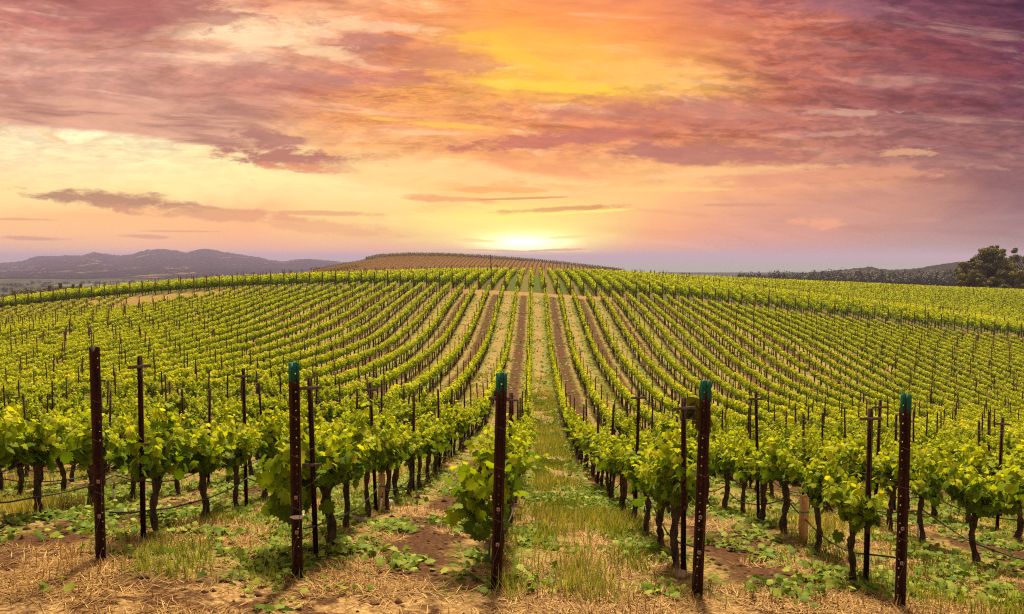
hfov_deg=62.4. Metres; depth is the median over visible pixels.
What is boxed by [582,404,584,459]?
trellis stake
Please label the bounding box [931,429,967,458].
grapevine
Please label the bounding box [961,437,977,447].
grapevine
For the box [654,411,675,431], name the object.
grapevine
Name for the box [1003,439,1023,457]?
grapevine
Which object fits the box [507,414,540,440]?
grapevine
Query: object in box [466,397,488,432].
grapevine
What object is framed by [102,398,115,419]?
grapevine
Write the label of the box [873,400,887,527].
trellis stake
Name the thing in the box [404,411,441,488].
grapevine
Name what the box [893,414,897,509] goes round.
trellis stake
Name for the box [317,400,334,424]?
grapevine
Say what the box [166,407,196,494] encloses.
grapevine
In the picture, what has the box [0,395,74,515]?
grapevine
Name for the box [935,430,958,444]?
grapevine
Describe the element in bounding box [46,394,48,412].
trellis stake
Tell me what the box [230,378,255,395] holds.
grapevine
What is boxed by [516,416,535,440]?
grapevine
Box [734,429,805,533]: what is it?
grapevine
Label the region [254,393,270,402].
grapevine
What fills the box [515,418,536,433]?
grapevine
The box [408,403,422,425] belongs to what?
grapevine
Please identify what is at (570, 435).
grapevine
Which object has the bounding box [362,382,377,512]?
trellis stake
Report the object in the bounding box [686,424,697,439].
grapevine
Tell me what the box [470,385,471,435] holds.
trellis stake
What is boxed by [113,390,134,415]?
grapevine
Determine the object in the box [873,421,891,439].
grapevine
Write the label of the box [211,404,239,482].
grapevine
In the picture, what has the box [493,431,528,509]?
grapevine
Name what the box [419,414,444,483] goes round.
grapevine
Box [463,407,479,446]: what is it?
grapevine
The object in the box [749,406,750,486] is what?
trellis stake
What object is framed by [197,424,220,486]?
grapevine
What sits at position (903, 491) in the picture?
end post
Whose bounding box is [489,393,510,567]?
trellis stake
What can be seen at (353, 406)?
grapevine
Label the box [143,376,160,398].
grapevine
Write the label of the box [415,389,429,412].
grapevine
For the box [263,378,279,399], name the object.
grapevine
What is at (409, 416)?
grapevine
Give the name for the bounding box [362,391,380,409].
grapevine
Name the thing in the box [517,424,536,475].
grapevine
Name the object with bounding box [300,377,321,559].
trellis stake
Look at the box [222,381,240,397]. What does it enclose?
grapevine
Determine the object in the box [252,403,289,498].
grapevine
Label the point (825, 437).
grapevine
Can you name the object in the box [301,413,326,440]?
grapevine
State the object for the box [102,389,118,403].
grapevine
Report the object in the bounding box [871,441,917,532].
grapevine
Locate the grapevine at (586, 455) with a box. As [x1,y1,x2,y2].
[574,422,592,467]
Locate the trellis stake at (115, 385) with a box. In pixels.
[114,372,116,416]
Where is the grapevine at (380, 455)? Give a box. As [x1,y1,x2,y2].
[355,415,394,516]
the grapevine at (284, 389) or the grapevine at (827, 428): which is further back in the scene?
the grapevine at (284, 389)
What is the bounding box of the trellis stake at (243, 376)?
[235,368,250,506]
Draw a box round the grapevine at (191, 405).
[184,395,206,426]
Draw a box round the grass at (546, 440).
[0,358,1023,613]
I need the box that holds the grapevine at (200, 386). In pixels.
[184,380,206,397]
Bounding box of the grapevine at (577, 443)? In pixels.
[570,420,590,465]
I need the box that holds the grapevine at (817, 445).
[809,437,842,513]
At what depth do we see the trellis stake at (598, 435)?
19.35 m
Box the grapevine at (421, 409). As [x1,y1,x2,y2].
[415,401,427,427]
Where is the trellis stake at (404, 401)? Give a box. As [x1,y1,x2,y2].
[403,386,404,430]
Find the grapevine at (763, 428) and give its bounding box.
[752,421,778,443]
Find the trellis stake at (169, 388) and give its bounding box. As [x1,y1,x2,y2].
[168,381,170,411]
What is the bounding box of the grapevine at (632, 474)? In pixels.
[620,444,653,533]
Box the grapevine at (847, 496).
[818,446,892,581]
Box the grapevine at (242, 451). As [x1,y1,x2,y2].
[219,415,262,506]
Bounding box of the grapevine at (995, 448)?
[977,436,1005,457]
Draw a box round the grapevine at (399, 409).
[389,395,410,424]
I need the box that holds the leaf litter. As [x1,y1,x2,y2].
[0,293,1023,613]
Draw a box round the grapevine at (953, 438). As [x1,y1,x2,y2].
[943,429,967,445]
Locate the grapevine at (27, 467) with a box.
[24,465,29,477]
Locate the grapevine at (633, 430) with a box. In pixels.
[624,424,646,442]
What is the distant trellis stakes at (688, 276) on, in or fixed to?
on the ground at (476, 598)
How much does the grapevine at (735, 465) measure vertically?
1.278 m
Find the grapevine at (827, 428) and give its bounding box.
[820,421,836,436]
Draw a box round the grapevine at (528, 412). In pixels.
[514,400,532,416]
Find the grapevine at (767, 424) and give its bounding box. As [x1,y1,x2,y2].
[758,415,776,434]
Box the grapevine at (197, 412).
[181,400,206,428]
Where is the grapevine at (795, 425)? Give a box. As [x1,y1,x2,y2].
[790,420,801,431]
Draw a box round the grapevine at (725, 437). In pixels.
[716,430,746,480]
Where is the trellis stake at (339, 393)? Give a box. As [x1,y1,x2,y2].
[339,379,340,404]
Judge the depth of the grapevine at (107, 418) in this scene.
22.34 m
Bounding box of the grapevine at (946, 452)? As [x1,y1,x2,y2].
[926,443,957,462]
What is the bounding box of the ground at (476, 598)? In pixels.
[0,256,1023,613]
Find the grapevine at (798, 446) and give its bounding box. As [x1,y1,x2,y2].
[789,430,808,460]
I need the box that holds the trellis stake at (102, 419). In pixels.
[101,391,104,476]
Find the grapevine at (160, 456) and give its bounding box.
[123,394,188,530]
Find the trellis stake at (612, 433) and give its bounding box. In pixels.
[609,404,614,496]
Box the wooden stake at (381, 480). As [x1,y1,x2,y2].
[378,472,384,509]
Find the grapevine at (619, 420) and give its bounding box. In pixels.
[616,409,627,437]
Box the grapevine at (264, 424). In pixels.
[249,408,280,457]
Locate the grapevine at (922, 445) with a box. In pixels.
[916,442,932,450]
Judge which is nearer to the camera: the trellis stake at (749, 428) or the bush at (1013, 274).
the trellis stake at (749, 428)
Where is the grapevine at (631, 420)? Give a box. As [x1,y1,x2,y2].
[624,408,641,448]
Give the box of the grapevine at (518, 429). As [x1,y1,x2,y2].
[483,419,536,502]
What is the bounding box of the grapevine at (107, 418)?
[103,415,115,429]
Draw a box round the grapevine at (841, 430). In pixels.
[834,420,848,440]
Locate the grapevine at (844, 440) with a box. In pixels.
[821,437,848,466]
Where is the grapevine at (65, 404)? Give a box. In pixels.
[57,389,78,416]
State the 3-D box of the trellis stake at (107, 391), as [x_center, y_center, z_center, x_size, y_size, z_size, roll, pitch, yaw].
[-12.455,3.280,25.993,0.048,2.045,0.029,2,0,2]
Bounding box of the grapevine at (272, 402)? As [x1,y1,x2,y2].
[254,392,284,416]
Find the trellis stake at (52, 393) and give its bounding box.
[51,381,53,412]
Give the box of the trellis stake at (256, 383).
[256,371,257,396]
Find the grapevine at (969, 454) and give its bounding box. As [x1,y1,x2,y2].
[957,441,987,476]
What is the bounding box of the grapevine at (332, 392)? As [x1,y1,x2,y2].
[322,379,336,405]
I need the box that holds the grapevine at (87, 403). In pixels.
[78,400,90,411]
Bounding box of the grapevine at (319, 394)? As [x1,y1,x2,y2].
[302,383,332,407]
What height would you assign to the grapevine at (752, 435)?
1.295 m
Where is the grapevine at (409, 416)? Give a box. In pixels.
[401,397,418,424]
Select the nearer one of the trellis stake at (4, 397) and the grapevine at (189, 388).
the trellis stake at (4, 397)
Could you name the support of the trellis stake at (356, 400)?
on the ground at (476, 598)
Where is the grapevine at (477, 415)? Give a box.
[472,408,482,434]
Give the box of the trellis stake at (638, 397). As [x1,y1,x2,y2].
[631,390,646,507]
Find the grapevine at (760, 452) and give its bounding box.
[743,438,770,490]
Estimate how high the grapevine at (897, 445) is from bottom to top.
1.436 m
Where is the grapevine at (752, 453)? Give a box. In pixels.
[733,438,791,520]
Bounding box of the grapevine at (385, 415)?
[365,405,394,430]
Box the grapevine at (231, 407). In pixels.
[213,399,241,426]
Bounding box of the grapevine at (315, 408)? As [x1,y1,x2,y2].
[300,399,324,423]
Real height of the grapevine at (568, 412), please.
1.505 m
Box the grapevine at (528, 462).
[507,429,550,524]
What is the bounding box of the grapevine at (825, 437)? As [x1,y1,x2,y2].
[818,430,835,442]
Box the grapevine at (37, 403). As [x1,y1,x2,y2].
[24,397,44,417]
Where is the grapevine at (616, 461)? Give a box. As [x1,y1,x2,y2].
[582,428,634,510]
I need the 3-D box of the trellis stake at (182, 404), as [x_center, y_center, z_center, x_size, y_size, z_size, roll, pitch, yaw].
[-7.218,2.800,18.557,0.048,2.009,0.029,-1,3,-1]
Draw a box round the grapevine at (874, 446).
[865,439,882,454]
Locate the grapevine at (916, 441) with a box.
[890,432,917,445]
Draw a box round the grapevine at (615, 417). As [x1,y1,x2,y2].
[604,410,625,433]
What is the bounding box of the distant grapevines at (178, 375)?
[0,267,1023,515]
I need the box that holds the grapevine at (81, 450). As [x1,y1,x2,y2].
[53,412,121,505]
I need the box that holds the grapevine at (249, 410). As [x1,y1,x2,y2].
[227,397,255,421]
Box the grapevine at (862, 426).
[858,424,875,434]
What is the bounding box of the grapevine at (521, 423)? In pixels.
[516,420,535,444]
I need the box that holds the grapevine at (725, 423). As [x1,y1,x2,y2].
[720,413,735,436]
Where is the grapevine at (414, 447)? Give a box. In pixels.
[400,418,430,495]
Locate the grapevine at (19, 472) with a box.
[0,417,38,495]
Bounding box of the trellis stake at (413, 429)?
[412,392,414,490]
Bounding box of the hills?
[765,257,1023,275]
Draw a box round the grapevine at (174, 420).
[165,409,184,423]
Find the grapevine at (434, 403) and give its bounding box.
[427,393,439,421]
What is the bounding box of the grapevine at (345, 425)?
[327,408,360,434]
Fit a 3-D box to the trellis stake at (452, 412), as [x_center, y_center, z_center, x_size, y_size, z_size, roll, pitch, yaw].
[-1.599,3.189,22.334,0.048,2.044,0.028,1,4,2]
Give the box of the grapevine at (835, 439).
[827,431,847,444]
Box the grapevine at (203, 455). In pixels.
[173,423,235,517]
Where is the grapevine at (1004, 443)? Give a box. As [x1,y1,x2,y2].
[991,436,1005,451]
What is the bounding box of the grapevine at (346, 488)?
[331,431,371,527]
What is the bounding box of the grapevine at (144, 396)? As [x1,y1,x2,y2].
[132,391,149,402]
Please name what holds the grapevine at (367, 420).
on the ground at (476, 598)
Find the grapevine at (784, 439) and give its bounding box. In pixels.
[777,422,800,453]
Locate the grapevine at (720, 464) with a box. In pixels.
[701,427,754,510]
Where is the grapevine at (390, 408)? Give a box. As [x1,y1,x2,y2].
[380,402,401,431]
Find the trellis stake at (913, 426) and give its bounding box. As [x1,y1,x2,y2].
[912,410,914,442]
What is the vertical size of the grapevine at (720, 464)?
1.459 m
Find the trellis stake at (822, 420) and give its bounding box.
[821,413,823,445]
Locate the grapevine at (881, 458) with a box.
[872,447,891,491]
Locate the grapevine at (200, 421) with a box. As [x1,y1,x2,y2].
[193,414,218,432]
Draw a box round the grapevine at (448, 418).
[432,402,456,462]
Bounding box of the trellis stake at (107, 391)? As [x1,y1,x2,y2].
[107,380,108,403]
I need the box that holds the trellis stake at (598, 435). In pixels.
[597,404,598,483]
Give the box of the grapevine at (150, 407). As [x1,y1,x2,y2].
[136,398,154,414]
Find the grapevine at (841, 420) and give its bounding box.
[833,415,847,429]
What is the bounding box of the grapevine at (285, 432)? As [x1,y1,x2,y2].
[252,406,305,454]
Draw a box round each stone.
[351,515,359,522]
[357,517,366,523]
[673,569,688,578]
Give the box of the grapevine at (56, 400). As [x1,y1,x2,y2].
[41,396,62,411]
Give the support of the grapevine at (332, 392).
on the ground at (476, 598)
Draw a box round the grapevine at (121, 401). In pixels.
[115,396,137,415]
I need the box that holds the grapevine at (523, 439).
[490,432,539,475]
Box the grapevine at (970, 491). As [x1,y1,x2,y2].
[940,452,1011,561]
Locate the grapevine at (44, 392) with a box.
[32,384,57,408]
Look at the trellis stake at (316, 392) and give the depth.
22.41 m
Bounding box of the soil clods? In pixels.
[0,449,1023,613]
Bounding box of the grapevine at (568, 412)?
[564,404,579,441]
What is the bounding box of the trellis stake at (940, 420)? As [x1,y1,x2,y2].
[940,412,941,433]
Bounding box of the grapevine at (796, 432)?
[792,428,801,456]
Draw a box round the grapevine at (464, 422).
[456,405,477,452]
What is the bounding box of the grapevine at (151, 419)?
[134,411,165,475]
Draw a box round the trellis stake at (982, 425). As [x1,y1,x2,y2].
[981,414,983,435]
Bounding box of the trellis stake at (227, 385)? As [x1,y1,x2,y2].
[226,373,228,400]
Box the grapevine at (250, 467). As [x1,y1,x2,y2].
[232,411,257,475]
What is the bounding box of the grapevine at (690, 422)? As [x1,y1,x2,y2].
[680,420,694,431]
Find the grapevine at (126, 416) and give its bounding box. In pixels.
[108,408,145,438]
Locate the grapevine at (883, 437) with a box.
[874,431,893,448]
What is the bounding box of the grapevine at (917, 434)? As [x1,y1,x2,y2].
[911,429,927,444]
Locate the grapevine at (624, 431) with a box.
[619,422,640,439]
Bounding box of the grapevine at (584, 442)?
[580,416,605,472]
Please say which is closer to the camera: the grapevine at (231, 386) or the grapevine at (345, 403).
the grapevine at (345, 403)
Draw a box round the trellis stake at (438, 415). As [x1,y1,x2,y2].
[437,389,440,470]
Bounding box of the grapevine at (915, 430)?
[911,424,925,438]
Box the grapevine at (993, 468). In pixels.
[981,445,1023,513]
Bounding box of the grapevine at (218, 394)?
[214,387,235,404]
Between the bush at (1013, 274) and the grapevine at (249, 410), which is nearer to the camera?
the grapevine at (249, 410)
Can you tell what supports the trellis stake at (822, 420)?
on the ground at (476, 598)
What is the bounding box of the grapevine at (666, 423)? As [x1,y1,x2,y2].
[658,416,679,431]
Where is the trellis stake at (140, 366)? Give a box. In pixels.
[128,356,150,537]
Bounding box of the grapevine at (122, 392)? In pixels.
[113,378,131,401]
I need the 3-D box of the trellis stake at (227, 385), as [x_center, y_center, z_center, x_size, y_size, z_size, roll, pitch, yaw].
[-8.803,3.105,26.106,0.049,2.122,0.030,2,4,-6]
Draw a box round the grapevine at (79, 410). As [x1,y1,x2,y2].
[67,405,90,421]
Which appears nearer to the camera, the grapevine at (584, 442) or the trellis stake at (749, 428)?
the trellis stake at (749, 428)
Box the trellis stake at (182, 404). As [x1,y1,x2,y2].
[181,389,183,420]
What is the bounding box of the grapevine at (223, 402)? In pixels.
[211,391,240,411]
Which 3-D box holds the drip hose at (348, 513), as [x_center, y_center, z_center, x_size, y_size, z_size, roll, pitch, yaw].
[-1.463,3.483,25.994,0.100,4.972,36.004,0,3,1]
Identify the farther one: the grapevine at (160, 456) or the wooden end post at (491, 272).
the wooden end post at (491, 272)
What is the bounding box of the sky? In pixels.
[0,0,1023,257]
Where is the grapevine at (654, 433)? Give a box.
[641,421,661,457]
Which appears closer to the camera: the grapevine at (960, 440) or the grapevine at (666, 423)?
the grapevine at (960, 440)
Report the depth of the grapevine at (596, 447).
17.10 m
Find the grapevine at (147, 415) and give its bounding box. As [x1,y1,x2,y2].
[130,403,181,421]
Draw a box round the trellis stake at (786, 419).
[785,411,786,433]
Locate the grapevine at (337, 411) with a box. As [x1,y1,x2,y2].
[324,401,344,422]
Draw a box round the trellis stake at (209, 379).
[208,370,209,388]
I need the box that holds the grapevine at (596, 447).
[587,440,608,495]
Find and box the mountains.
[0,249,350,278]
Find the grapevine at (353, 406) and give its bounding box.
[348,398,360,418]
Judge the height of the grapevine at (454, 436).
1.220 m
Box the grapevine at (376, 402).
[373,391,386,412]
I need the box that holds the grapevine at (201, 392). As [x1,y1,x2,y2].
[195,387,217,419]
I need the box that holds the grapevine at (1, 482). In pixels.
[0,469,3,490]
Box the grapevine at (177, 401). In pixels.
[172,390,199,424]
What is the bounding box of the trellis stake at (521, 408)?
[521,398,522,419]
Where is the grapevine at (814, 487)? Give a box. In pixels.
[796,445,840,554]
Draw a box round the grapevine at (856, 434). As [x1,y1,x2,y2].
[847,429,866,445]
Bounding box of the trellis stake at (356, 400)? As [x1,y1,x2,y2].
[356,389,357,414]
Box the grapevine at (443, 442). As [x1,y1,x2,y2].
[423,418,448,475]
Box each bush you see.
[955,269,995,286]
[993,270,1023,288]
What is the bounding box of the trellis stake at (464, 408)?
[463,388,465,448]
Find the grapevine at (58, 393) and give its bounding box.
[51,386,71,401]
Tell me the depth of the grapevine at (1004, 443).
28.85 m
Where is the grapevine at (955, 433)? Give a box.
[948,427,962,439]
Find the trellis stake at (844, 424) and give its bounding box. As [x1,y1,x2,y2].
[844,407,845,444]
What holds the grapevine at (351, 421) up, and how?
on the ground at (476, 598)
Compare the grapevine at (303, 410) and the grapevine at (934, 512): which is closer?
the grapevine at (934, 512)
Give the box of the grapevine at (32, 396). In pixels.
[13,390,37,407]
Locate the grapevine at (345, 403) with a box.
[335,396,355,419]
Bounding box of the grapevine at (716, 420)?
[710,414,723,424]
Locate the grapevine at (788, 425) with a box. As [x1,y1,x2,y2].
[780,418,796,437]
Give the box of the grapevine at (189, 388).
[180,377,198,412]
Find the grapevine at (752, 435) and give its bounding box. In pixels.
[744,429,760,442]
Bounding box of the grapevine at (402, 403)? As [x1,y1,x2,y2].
[391,391,417,426]
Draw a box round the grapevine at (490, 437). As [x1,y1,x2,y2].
[457,423,520,537]
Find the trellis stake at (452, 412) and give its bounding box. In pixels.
[450,389,452,456]
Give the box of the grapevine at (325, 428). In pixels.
[320,418,343,437]
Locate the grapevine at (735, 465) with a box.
[723,435,760,512]
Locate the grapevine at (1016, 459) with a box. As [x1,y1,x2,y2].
[997,449,1023,539]
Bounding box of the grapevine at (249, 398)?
[246,394,258,422]
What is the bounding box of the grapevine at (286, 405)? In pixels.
[278,393,288,413]
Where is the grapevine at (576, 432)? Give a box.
[568,421,585,463]
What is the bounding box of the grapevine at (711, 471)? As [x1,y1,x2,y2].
[686,440,722,503]
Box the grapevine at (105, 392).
[101,382,116,397]
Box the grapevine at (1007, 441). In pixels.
[993,431,1018,451]
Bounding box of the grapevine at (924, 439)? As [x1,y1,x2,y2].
[918,427,934,446]
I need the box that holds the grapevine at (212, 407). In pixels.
[199,396,218,422]
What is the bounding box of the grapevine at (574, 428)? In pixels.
[569,415,582,458]
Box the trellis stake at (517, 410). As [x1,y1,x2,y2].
[517,400,518,425]
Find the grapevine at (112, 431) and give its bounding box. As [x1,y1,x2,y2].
[104,423,122,473]
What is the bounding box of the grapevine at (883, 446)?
[880,438,898,453]
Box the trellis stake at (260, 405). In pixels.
[258,383,262,425]
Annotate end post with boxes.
[89,347,106,560]
[288,362,303,577]
[488,372,506,589]
[490,255,491,289]
[691,380,711,597]
[894,394,911,607]
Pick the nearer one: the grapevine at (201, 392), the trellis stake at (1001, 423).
the trellis stake at (1001, 423)
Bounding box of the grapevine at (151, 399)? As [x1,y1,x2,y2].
[147,395,164,406]
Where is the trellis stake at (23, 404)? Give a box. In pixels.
[22,394,29,472]
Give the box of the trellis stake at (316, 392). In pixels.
[315,376,317,415]
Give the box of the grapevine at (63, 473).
[40,409,82,491]
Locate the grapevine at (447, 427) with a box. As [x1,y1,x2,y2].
[432,413,454,468]
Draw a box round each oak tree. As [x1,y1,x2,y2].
[952,258,984,286]
[965,245,1017,287]
[997,248,1023,288]
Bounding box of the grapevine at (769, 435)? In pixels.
[763,427,783,445]
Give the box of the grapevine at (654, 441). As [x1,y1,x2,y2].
[647,431,671,453]
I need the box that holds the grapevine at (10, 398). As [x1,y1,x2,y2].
[2,386,25,402]
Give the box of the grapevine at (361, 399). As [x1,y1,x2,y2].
[344,385,366,409]
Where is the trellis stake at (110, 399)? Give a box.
[108,391,111,470]
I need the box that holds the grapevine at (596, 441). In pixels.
[584,432,616,486]
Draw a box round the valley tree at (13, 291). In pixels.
[10,289,18,295]
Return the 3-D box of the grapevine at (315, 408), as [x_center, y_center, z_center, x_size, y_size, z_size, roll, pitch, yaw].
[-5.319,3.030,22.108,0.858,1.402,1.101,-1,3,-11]
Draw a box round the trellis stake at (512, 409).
[512,393,513,423]
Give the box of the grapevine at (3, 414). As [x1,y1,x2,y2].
[0,409,12,423]
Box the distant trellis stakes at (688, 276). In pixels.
[0,264,1023,411]
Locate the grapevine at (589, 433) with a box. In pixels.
[577,423,611,482]
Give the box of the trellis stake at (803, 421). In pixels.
[802,414,804,494]
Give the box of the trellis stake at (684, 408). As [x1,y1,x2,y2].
[673,398,694,569]
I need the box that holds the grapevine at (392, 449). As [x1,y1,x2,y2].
[370,421,410,509]
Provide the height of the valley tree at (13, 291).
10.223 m
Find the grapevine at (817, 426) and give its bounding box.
[811,419,828,433]
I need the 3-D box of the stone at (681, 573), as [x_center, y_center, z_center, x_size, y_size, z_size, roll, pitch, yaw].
[1.669,2.640,8.332,0.151,0.100,0.123,0,3,1]
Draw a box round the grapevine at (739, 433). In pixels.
[728,424,753,484]
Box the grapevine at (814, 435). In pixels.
[805,428,830,449]
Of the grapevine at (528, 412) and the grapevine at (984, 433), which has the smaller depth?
the grapevine at (528, 412)
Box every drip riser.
[112,482,114,501]
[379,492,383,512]
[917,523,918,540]
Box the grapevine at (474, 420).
[459,405,481,438]
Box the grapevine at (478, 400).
[472,397,484,430]
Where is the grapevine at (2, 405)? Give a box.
[0,399,13,411]
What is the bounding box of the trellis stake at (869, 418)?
[860,408,882,583]
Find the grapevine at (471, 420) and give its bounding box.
[456,407,479,450]
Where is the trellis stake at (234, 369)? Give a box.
[233,360,234,382]
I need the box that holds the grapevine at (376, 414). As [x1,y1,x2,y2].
[358,406,387,426]
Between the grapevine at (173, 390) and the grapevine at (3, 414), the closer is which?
the grapevine at (3, 414)
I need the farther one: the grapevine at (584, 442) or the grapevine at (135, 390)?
the grapevine at (135, 390)
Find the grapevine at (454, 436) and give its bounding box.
[446,414,463,458]
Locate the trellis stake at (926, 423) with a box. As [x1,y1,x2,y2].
[926,412,927,436]
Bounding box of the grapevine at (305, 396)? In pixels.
[300,385,314,403]
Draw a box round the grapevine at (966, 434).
[961,430,976,446]
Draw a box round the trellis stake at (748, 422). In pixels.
[747,408,748,436]
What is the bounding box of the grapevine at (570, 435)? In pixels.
[562,417,580,454]
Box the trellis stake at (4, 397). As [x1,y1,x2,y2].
[3,385,5,413]
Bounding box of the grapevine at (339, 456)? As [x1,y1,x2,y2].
[254,399,380,545]
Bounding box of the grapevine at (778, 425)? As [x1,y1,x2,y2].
[771,416,791,438]
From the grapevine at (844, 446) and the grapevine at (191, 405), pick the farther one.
the grapevine at (191, 405)
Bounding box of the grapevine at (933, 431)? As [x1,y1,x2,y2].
[923,426,944,438]
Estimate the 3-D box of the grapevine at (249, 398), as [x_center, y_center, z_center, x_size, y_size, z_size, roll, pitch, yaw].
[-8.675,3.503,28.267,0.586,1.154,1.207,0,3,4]
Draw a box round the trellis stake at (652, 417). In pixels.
[651,403,653,431]
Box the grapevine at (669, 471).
[642,414,701,569]
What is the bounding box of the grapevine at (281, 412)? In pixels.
[278,408,296,422]
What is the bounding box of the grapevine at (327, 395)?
[317,386,331,409]
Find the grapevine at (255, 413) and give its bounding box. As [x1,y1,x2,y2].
[248,397,266,423]
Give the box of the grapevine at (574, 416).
[565,414,585,448]
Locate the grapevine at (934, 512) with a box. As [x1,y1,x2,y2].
[913,446,959,518]
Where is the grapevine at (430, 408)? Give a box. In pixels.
[424,400,435,414]
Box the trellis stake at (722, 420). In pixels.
[721,410,722,428]
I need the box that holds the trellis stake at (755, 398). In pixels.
[749,391,763,517]
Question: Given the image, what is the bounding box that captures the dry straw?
[0,390,1023,613]
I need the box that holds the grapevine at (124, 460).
[105,419,148,498]
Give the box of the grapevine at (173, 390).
[160,384,178,399]
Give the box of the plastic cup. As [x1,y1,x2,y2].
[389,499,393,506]
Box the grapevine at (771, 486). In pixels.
[761,446,773,495]
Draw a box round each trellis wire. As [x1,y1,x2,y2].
[0,380,380,450]
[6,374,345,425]
[101,385,429,473]
[301,392,473,451]
[571,403,696,507]
[618,405,895,518]
[656,405,1023,503]
[718,409,1022,487]
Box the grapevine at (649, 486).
[631,460,670,546]
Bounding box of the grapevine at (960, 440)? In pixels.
[953,433,975,445]
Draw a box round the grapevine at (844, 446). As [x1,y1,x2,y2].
[841,438,875,451]
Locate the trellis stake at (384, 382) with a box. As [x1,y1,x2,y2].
[383,371,384,395]
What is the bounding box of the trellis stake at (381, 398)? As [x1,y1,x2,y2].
[381,380,382,414]
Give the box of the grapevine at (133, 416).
[113,399,150,465]
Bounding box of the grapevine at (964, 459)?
[947,435,1011,523]
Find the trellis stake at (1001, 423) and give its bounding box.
[995,417,1010,530]
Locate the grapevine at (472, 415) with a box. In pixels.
[460,405,477,443]
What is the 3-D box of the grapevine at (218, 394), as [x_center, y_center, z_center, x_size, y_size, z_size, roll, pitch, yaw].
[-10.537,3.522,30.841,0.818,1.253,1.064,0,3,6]
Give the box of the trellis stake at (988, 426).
[987,419,989,460]
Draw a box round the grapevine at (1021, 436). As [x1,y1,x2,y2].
[1011,427,1023,444]
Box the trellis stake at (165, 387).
[164,374,166,400]
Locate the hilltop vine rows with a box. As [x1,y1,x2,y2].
[314,252,633,274]
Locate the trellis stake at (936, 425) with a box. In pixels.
[936,413,937,436]
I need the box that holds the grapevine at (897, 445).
[894,441,928,509]
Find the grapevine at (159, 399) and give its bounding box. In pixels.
[146,390,178,417]
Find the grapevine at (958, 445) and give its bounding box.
[956,442,976,451]
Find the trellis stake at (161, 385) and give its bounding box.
[161,371,162,398]
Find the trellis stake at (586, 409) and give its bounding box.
[585,399,586,424]
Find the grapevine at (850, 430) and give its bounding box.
[846,419,865,435]
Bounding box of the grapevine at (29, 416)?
[4,402,39,423]
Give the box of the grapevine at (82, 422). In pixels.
[64,406,90,481]
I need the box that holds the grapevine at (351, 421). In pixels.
[338,409,360,438]
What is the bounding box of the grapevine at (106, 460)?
[103,433,117,484]
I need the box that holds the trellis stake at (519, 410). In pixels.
[519,398,520,423]
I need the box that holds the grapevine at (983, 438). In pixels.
[972,432,999,447]
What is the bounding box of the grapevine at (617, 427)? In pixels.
[608,411,622,442]
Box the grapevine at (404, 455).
[378,418,420,497]
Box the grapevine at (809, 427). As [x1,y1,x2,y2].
[799,420,824,438]
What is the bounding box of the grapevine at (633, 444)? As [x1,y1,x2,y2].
[620,429,652,520]
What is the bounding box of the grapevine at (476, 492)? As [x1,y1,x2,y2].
[441,413,529,553]
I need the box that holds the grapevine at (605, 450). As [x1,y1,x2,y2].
[598,436,619,497]
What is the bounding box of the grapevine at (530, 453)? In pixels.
[526,430,536,455]
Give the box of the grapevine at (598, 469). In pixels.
[596,439,627,502]
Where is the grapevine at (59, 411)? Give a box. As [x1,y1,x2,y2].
[44,404,75,419]
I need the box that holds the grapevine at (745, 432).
[735,427,747,439]
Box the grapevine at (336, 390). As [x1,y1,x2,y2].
[334,384,349,403]
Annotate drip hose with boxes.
[0,388,387,482]
[0,393,421,503]
[0,469,78,472]
[109,401,454,513]
[303,400,492,528]
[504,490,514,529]
[569,429,698,548]
[602,418,895,557]
[640,420,1023,559]
[670,416,1023,520]
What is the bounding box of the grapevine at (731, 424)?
[726,417,745,435]
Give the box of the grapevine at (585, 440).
[578,424,604,476]
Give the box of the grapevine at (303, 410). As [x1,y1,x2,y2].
[300,398,314,420]
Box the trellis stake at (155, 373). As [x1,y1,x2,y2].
[154,365,155,384]
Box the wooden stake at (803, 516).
[798,494,808,542]
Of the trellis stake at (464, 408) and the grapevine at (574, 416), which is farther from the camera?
the grapevine at (574, 416)
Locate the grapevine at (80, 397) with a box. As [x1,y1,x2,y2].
[67,386,86,407]
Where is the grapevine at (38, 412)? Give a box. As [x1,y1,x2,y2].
[33,402,61,422]
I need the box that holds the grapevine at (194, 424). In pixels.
[175,414,195,433]
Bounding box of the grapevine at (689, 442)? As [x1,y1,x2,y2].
[680,434,715,466]
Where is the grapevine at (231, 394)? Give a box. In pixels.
[228,389,246,427]
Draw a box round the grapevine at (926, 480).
[895,442,950,542]
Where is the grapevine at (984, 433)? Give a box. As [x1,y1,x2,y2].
[972,426,992,439]
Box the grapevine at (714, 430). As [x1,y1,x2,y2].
[710,416,735,475]
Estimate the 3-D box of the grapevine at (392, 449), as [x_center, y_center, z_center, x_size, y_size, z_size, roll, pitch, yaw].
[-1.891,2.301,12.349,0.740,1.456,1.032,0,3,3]
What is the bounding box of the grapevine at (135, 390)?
[130,385,146,397]
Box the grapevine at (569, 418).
[565,409,580,445]
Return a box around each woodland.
[0,266,319,296]
[737,268,978,286]
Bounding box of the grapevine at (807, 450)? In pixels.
[792,429,826,507]
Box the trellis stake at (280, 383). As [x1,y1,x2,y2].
[279,371,281,400]
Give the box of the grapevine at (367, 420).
[345,406,375,425]
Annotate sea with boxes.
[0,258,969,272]
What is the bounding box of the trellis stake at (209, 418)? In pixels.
[207,388,210,486]
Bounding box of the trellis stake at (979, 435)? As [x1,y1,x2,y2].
[978,421,980,445]
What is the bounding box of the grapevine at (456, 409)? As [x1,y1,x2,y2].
[453,400,467,454]
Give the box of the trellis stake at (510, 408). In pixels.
[507,393,517,438]
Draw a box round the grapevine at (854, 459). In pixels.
[830,430,874,484]
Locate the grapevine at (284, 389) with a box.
[272,385,288,399]
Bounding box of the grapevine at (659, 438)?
[656,431,678,445]
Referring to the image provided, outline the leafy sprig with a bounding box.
[687,397,713,434]

